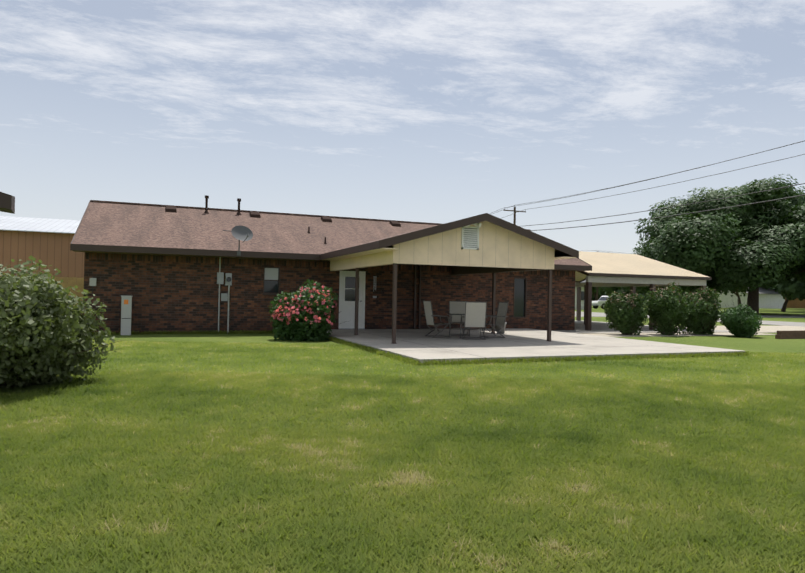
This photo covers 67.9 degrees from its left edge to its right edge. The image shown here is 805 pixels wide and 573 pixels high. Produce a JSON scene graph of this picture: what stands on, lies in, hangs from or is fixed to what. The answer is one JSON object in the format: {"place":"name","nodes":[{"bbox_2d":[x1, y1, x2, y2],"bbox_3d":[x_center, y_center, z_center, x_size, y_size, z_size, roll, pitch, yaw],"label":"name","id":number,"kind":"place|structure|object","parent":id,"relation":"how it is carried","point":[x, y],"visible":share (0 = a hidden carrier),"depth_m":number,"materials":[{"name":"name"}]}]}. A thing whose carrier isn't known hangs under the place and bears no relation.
{"place":"outdoors","nodes":[
{"label":"outdoors","id":0,"kind":"place"},
{"bbox_2d":[0,192,14,213],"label":"neighbor eave","id":1,"kind":"object","parent":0,"point":[7,203],"visible":1,"depth_m":5.91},
{"bbox_2d":[89,223,526,334],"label":"wall fixtures","id":2,"kind":"object","parent":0,"point":[469,240],"visible":0.81,"depth_m":21.14,"materials":[{"name":"grey metal"}]},
{"bbox_2d":[0,304,804,572],"bbox_3d":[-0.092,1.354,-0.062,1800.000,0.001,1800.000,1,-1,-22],"label":"ground","id":3,"kind":"structure","parent":0,"point":[765,343],"depth_m":7.61,"materials":[{"name":"green plant"}]},
{"bbox_2d":[0,276,83,314],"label":"fence","id":4,"kind":"object","parent":3,"relation":"on","point":[72,282],"visible":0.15,"depth_m":21.17,"materials":[{"name":"brown wood"}]},
{"bbox_2d":[0,216,84,300],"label":"shop","id":5,"kind":"structure","parent":3,"relation":"on","point":[46,241],"depth_m":28.80},
{"bbox_2d":[0,255,121,388],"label":"shrub","id":6,"kind":"object","parent":3,"relation":"on","point":[49,319],"depth_m":7.87,"materials":[{"name":"green plant"}]},
{"bbox_2d":[269,279,343,341],"bbox_3d":[-2.807,0.891,17.779,2.322,2.236,2.293,1,-1,-22],"label":"rose bush","id":7,"kind":"object","parent":3,"relation":"on","point":[298,330],"depth_m":17.11,"materials":[{"name":"green plant"}]},
{"bbox_2d":[272,281,336,324],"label":"flowers","id":8,"kind":"object","parent":7,"relation":"attached to","point":[315,317],"visible":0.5,"depth_m":17.05,"materials":[{"name":"pink plant"}]},
{"bbox_2d":[83,252,574,333],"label":"house walls","id":9,"kind":"structure","parent":3,"relation":"on","point":[170,293],"depth_m":20.04,"materials":[{"name":"brown brick"}]},
{"bbox_2d":[72,250,588,270],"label":"soffit","id":10,"kind":"structure","parent":9,"relation":"on","point":[230,257],"depth_m":19.08,"materials":[{"name":"brown wood"}]},
{"bbox_2d":[70,201,591,270],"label":"trim","id":11,"kind":"structure","parent":10,"relation":"attached to","point":[398,239],"depth_m":17.43,"materials":[{"name":"brown wood"}]},
{"bbox_2d":[72,200,589,265],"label":"roof","id":12,"kind":"structure","parent":9,"relation":"on","point":[114,223],"depth_m":21.20,"materials":[{"name":"brown"}]},
{"bbox_2d":[165,195,400,255],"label":"roof fixtures","id":13,"kind":"object","parent":12,"relation":"on","point":[242,233],"visible":0.85,"depth_m":21.96,"materials":[{"name":"grey metal"}]},
{"bbox_2d":[340,226,566,254],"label":"soffit","id":14,"kind":"structure","parent":9,"relation":"on","point":[557,252],"depth_m":18.11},
{"bbox_2d":[0,419,804,572],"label":"grass","id":15,"kind":"structure","parent":3,"relation":"on","point":[115,492],"depth_m":3.81,"materials":[{"name":"green plant"}]},
{"bbox_2d":[0,368,804,466],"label":"grass","id":16,"kind":"structure","parent":3,"relation":"on","point":[487,410],"depth_m":6.86,"materials":[{"name":"green plant"}]},
{"bbox_2d":[51,339,804,404],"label":"grass","id":17,"kind":"structure","parent":3,"relation":"on","point":[523,368],"depth_m":11.12,"materials":[{"name":"green plant"}]},
{"bbox_2d":[223,141,804,300],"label":"power lines","id":18,"kind":"object","parent":3,"relation":"on","point":[515,212],"visible":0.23,"depth_m":35.09,"materials":[{"name":"black metal"}]},
{"bbox_2d":[327,328,744,363],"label":"slab","id":19,"kind":"structure","parent":3,"relation":"on","point":[420,346],"depth_m":15.52,"materials":[{"name":"concrete"}]},
{"bbox_2d":[423,301,449,337],"bbox_3d":[1.022,0.963,17.811,0.678,1.074,0.657,1,-1,-19],"label":"chair","id":20,"kind":"object","parent":19,"relation":"on","point":[428,314],"visible":1,"depth_m":17.67,"materials":[{"name":"grey"}]},
{"bbox_2d":[354,263,551,343],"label":"posts","id":21,"kind":"object","parent":19,"relation":"on","point":[549,304],"visible":0.94,"depth_m":17.05,"materials":[{"name":"brown wood"}]},
{"bbox_2d":[323,221,575,274],"bbox_3d":[0.975,-1.188,18.830,5.940,1.340,6.570,1,-1,-22],"label":"siding","id":22,"kind":"object","parent":21,"relation":"on","point":[501,249],"visible":0.94,"depth_m":16.31,"materials":[{"name":"beige wood"}]},
{"bbox_2d":[449,301,468,335],"bbox_3d":[1.793,0.992,18.859,0.657,1.074,0.678,1,-1,-1],"label":"chair","id":23,"kind":"object","parent":19,"relation":"on","point":[456,306],"visible":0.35,"depth_m":19.13,"materials":[{"name":"grey fabric"}]},
{"bbox_2d":[447,313,481,338],"bbox_3d":[1.887,1.179,17.976,1.120,0.717,1.120,1,-1,-22],"label":"table","id":24,"kind":"object","parent":19,"relation":"on","point":[460,328],"visible":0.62,"depth_m":17.90,"materials":[{"name":"grey"}]},
{"bbox_2d":[461,302,486,339],"bbox_3d":[2.039,0.971,17.107,0.657,1.074,0.678,1,-1,-4],"label":"chair","id":25,"kind":"object","parent":19,"relation":"on","point":[475,314],"visible":1,"depth_m":16.85,"materials":[{"name":"grey fabric"}]},
{"bbox_2d":[479,302,508,337],"bbox_3d":[2.765,0.998,18.111,0.678,1.074,0.657,1,-1,-17],"label":"chair","id":26,"kind":"object","parent":19,"relation":"on","point":[500,316],"visible":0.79,"depth_m":18.13,"materials":[{"name":"grey"}]},
{"bbox_2d":[592,287,601,292],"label":"tree","id":27,"kind":"object","parent":3,"relation":"on","point":[594,289],"visible":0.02,"depth_m":92.94,"materials":[{"name":"green plant"}]},
{"bbox_2d":[592,296,612,308],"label":"pickup","id":28,"kind":"object","parent":3,"relation":"on","point":[599,302],"visible":0.48,"depth_m":78.48,"materials":[{"name":"white metal"}]},
{"bbox_2d":[592,292,648,303],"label":"belt","id":29,"kind":"object","parent":3,"relation":"on","point":[603,294],"depth_m":150.11,"materials":[{"name":"green plant"}]},
{"bbox_2d":[598,287,645,295],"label":"tree","id":30,"kind":"object","parent":3,"relation":"on","point":[607,290],"visible":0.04,"depth_m":96.11,"materials":[{"name":"green plant"}]},
{"bbox_2d":[604,285,647,334],"bbox_3d":[8.457,0.875,22.450,1.728,1.992,1.537,1,-1,-22],"label":"shrub","id":31,"kind":"object","parent":3,"relation":"on","point":[623,322],"depth_m":22.18,"materials":[{"name":"green plant"}]},
{"bbox_2d":[551,320,728,333],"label":"floor","id":32,"kind":"structure","parent":3,"relation":"on","point":[599,327],"depth_m":25.84,"materials":[{"name":"concrete"}]},
{"bbox_2d":[575,251,711,329],"bbox_3d":[9.130,0.120,30.161,6.870,3.786,9.240,1,-1,-22],"label":"carport","id":33,"kind":"object","parent":32,"relation":"on","point":[632,271],"visible":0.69,"depth_m":27.05,"materials":[{"name":"metal"}]},
{"bbox_2d":[645,279,689,334],"bbox_3d":[10.178,0.809,22.884,1.787,2.322,1.539,1,-1,-22],"label":"shrub","id":34,"kind":"object","parent":3,"relation":"on","point":[672,311],"depth_m":22.57,"materials":[{"name":"green plant"}]},
{"bbox_2d":[656,286,696,296],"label":"tree","id":35,"kind":"object","parent":3,"relation":"on","point":[687,291],"visible":0.1,"depth_m":86.49,"materials":[{"name":"green plant"}]},
{"bbox_2d":[586,325,804,336],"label":"driveway","id":36,"kind":"structure","parent":3,"relation":"on","point":[763,330],"depth_m":24.30,"materials":[{"name":"beige concrete"}]},
{"bbox_2d":[679,286,722,334],"bbox_3d":[11.736,1.132,23.644,1.946,2.417,1.878,1,-1,-22],"label":"shrub","id":37,"kind":"object","parent":3,"relation":"on","point":[693,320],"depth_m":23.33,"materials":[{"name":"green plant"}]},
{"bbox_2d":[610,174,804,314],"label":"tree","id":38,"kind":"object","parent":3,"relation":"on","point":[698,242],"depth_m":56.06,"materials":[{"name":"green plant"}]},
{"bbox_2d":[716,283,746,305],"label":"tree","id":39,"kind":"object","parent":3,"relation":"on","point":[737,295],"depth_m":99.29,"materials":[{"name":"brown plant"}]},
{"bbox_2d":[715,299,761,337],"bbox_3d":[12.948,1.269,22.820,1.692,1.782,1.792,1,-1,-22],"label":"shrub","id":40,"kind":"object","parent":3,"relation":"on","point":[749,327],"depth_m":22.43,"materials":[{"name":"green plant"}]},
{"bbox_2d":[715,287,804,308],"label":"buildings","id":41,"kind":"structure","parent":3,"relation":"on","point":[769,298],"depth_m":122.31,"materials":[{"name":"white"}]},
{"bbox_2d":[772,275,804,311],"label":"tree","id":42,"kind":"object","parent":3,"relation":"on","point":[792,290],"depth_m":79.06,"materials":[{"name":"green plant"}]},
{"bbox_2d":[775,330,804,338],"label":"timbers","id":43,"kind":"object","parent":3,"relation":"on","point":[797,334],"visible":1,"depth_m":22.00,"materials":[{"name":"brown wood"}]},
{"bbox_2d":[0,0,804,253],"label":"sky","id":44,"kind":"structure","parent":0,"point":[428,111],"materials":[{"name":"blue"}]},
{"bbox_2d":[92,330,750,365],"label":"edge grass","id":45,"kind":"structure","parent":0,"point":[434,361],"depth_m":13.57,"materials":[{"name":"green plant"}]},
{"bbox_2d":[495,322,506,333],"bbox_3d":[3.329,1.405,20.278,0.410,0.380,0.404,1,-1,-22],"label":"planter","id":46,"kind":"object","parent":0,"point":[498,328],"visible":0.46,"depth_m":20.15,"materials":[{"name":"grey"}]},
{"bbox_2d":[575,280,585,309],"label":"house","id":47,"kind":"structure","parent":0,"point":[582,298],"depth_m":72.85,"materials":[{"name":"white paint"}]},
{"bbox_2d":[575,311,804,326],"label":"road","id":48,"kind":"structure","parent":0,"point":[598,314],"depth_m":45.12,"materials":[{"name":"grey asphalt"}]}
]}

